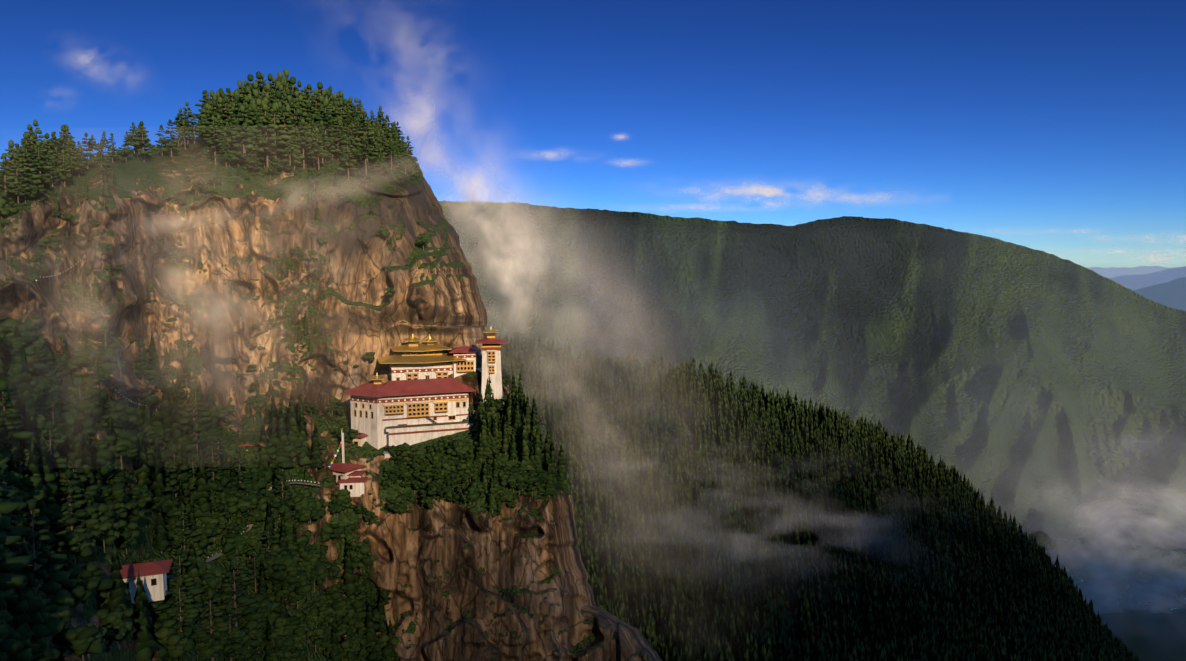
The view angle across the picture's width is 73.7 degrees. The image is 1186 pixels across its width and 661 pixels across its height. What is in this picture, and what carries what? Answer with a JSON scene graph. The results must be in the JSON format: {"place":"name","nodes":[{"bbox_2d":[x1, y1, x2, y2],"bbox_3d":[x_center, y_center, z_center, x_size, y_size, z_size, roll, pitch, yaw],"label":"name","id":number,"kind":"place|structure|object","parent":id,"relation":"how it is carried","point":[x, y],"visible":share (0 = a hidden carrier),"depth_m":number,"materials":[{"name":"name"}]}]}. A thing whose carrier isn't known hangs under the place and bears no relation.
{"place":"outdoors","nodes":[
{"label":"outdoors","id":0,"kind":"place"},
{"bbox_2d":[0,126,461,467],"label":"cloud","id":1,"kind":"structure","parent":0,"point":[216,315],"depth_m":284.31,"materials":[{"name":"white"}]},
{"bbox_2d":[168,482,320,578],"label":"stair path","id":2,"kind":"structure","parent":0,"point":[218,554],"depth_m":274.66,"materials":[{"name":"grey stone"}]},
{"bbox_2d":[42,11,477,108],"bbox_3d":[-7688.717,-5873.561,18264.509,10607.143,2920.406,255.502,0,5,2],"label":"cloud","id":3,"kind":"structure","parent":0,"point":[152,66],"depth_m":18368.27,"materials":[{"name":"white"}]},
{"bbox_2d":[0,138,661,660],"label":"cliff rock","id":4,"kind":"object","parent":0,"point":[460,580],"visible":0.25,"depth_m":312.28,"materials":[{"name":"brown stone"}]},
{"bbox_2d":[0,347,103,624],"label":"conifers","id":5,"kind":"object","parent":4,"relation":"on","point":[14,532],"visible":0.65,"depth_m":148.14,"materials":[{"name":"green plant"}]},
{"bbox_2d":[120,559,172,603],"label":"shelter","id":6,"kind":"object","parent":4,"relation":"on","point":[153,576],"visible":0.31,"depth_m":211.78,"materials":[{"name":"white paint"}]},
{"bbox_2d":[6,163,337,417],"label":"ledge conifers","id":7,"kind":"object","parent":4,"relation":"on","point":[200,263],"depth_m":310.19,"materials":[{"name":"green plant"}]},
{"bbox_2d":[0,318,393,660],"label":"conifer trees","id":8,"kind":"object","parent":4,"relation":"on","point":[31,627],"visible":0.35,"depth_m":249.00,"materials":[{"name":"green plant"}]},
{"bbox_2d":[0,318,399,660],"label":"broadleaf tree","id":9,"kind":"object","parent":4,"relation":"on","point":[302,575],"visible":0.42,"depth_m":244.08,"materials":[{"name":"green plant"}]},
{"bbox_2d":[0,69,416,203],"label":"trees","id":10,"kind":"object","parent":4,"relation":"on","point":[283,102],"visible":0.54,"depth_m":384.33,"materials":[{"name":"green plant"}]},
{"bbox_2d":[0,141,422,230],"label":"shrubs","id":11,"kind":"object","parent":4,"relation":"on","point":[7,203],"depth_m":370.06,"materials":[{"name":"green plant"}]},
{"bbox_2d":[239,443,252,450],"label":"hermit house","id":12,"kind":"structure","parent":4,"relation":"on","point":[246,444],"depth_m":294.51,"materials":[{"name":"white paint"}]},
{"bbox_2d":[0,160,558,512],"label":"shrubs","id":13,"kind":"object","parent":4,"relation":"on","point":[52,239],"visible":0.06,"depth_m":325.75,"materials":[{"name":"green plant"}]},
{"bbox_2d":[267,388,323,470],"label":"trees","id":14,"kind":"object","parent":4,"relation":"on","point":[297,423],"visible":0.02,"depth_m":300.28,"materials":[{"name":"green plant"}]},
{"bbox_2d":[328,442,341,466],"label":"prayer flags","id":15,"kind":"object","parent":4,"relation":"attached to","point":[335,455],"depth_m":309.90,"materials":[{"name":"multicoloured fabric"}]},
{"bbox_2d":[341,428,344,462],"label":"flagpole","id":16,"kind":"object","parent":4,"relation":"on","point":[343,457],"depth_m":309.91,"materials":[{"name":"white paint"}]},
{"bbox_2d":[329,462,367,496],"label":"house","id":17,"kind":"structure","parent":4,"relation":"on","point":[349,477],"depth_m":305.72,"materials":[{"name":"white paint"}]},
{"bbox_2d":[351,432,367,446],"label":"small house","id":18,"kind":"structure","parent":4,"relation":"on","point":[358,441],"depth_m":318.88,"materials":[{"name":"white paint"}]},
{"bbox_2d":[344,110,401,166],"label":"pines","id":19,"kind":"object","parent":4,"relation":"on","point":[398,152],"depth_m":424.63,"materials":[{"name":"green plant"}]},
{"bbox_2d":[383,445,396,457],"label":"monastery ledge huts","id":20,"kind":"object","parent":4,"relation":"on","point":[387,453],"depth_m":315.09,"materials":[{"name":"white paint"}]},
{"bbox_2d":[340,375,475,448],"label":"monastery building","id":21,"kind":"structure","parent":4,"relation":"on","point":[447,413],"depth_m":321.23,"materials":[{"name":"white paint"}]},
{"bbox_2d":[377,334,465,380],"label":"temple building","id":22,"kind":"structure","parent":4,"relation":"on","point":[422,353],"depth_m":336.39,"materials":[{"name":"white paint"}]},
{"bbox_2d":[379,437,547,519],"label":"bushes","id":23,"kind":"object","parent":4,"relation":"on","point":[450,472],"visible":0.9,"depth_m":309.89,"materials":[{"name":"green plant"}]},
{"bbox_2d":[448,346,481,377],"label":"temple building","id":24,"kind":"structure","parent":4,"relation":"on","point":[468,354],"depth_m":339.64,"materials":[{"name":"white paint"}]},
{"bbox_2d":[475,328,506,402],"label":"tower","id":25,"kind":"structure","parent":4,"relation":"on","point":[491,356],"depth_m":333.63,"materials":[{"name":"white paint"}]},
{"bbox_2d":[471,370,570,512],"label":"conifer trees","id":26,"kind":"object","parent":4,"relation":"on","point":[489,430],"visible":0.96,"depth_m":316.42,"materials":[{"name":"green plant"}]},
{"bbox_2d":[287,0,796,660],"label":"cloud","id":27,"kind":"structure","parent":0,"point":[513,268],"depth_m":477.93,"materials":[{"name":"white"}]},
{"bbox_2d":[0,0,1185,267],"label":"sky","id":28,"kind":"structure","parent":0,"point":[1008,108],"materials":[{"name":"blue"}]},
{"bbox_2d":[482,136,813,616],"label":"cloud","id":29,"kind":"structure","parent":0,"point":[535,242],"depth_m":745.31,"materials":[{"name":"white"}]},
{"bbox_2d":[511,131,952,225],"bbox_3d":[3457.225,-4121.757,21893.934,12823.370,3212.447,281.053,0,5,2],"label":"cloud","id":30,"kind":"structure","parent":0,"point":[769,191],"depth_m":21858.34,"materials":[{"name":"white"}]},
{"bbox_2d":[509,341,1052,658],"bbox_3d":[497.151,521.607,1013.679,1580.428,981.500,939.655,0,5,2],"label":"ridge terrain","id":31,"kind":"structure","parent":0,"point":[790,613],"depth_m":1070.07,"materials":[{"name":"green plant"}]},
{"bbox_2d":[493,327,1141,660],"bbox_3d":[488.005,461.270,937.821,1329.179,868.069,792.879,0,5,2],"label":"ridge forest trees","id":32,"kind":"object","parent":31,"relation":"on","point":[1005,619],"visible":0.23,"depth_m":944.14,"materials":[{"name":"green plant"}]},
{"bbox_2d":[439,200,1185,550],"bbox_3d":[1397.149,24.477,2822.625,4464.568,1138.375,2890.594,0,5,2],"label":"mountain terrain","id":33,"kind":"structure","parent":0,"point":[905,342],"depth_m":3183.37,"materials":[{"name":"green plant"}]},
{"bbox_2d":[444,204,1185,609],"bbox_3d":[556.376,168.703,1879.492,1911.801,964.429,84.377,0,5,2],"label":"cloud","id":34,"kind":"structure","parent":0,"point":[996,466],"depth_m":1863.69,"materials":[{"name":"white"}]},
{"bbox_2d":[568,410,1185,593],"bbox_3d":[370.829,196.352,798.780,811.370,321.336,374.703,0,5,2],"label":"cloud","id":35,"kind":"structure","parent":0,"point":[824,511],"depth_m":752.77,"materials":[{"name":"white"}]},
{"bbox_2d":[954,226,1185,267],"bbox_3d":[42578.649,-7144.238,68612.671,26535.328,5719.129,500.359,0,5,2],"label":"cloud","id":36,"kind":"structure","parent":0,"point":[1153,259],"depth_m":68442.90,"materials":[{"name":"white"}]},
{"bbox_2d":[959,394,1185,659],"bbox_3d":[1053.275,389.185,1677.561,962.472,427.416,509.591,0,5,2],"label":"cloud","id":37,"kind":"structure","parent":0,"point":[1101,574],"depth_m":1660.98,"materials":[{"name":"white"}]},
{"bbox_2d":[1045,549,1185,660],"bbox_3d":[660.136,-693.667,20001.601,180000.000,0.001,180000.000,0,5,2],"label":"ground sheet","id":38,"kind":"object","parent":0,"point":[1140,650],"depth_m":2419.49,"materials":[{"name":"blue"}]},
{"bbox_2d":[1087,266,1177,277],"bbox_3d":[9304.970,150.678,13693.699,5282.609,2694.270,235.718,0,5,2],"label":"distant mountain","id":39,"kind":"structure","parent":0,"point":[1117,271],"depth_m":13695.88,"materials":[{"name":"blue"}]},
{"bbox_2d":[1108,266,1185,289],"bbox_3d":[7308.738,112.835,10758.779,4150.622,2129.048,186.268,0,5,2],"label":"distant mountain","id":40,"kind":"structure","parent":0,"point":[1165,274],"depth_m":10750.19,"materials":[{"name":"blue"}]},
{"bbox_2d":[1133,277,1185,310],"bbox_3d":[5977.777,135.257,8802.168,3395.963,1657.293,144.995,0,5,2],"label":"distant mountain","id":41,"kind":"structure","parent":0,"point":[1162,297],"depth_m":8787.82,"materials":[{"name":"blue"}]}
]}

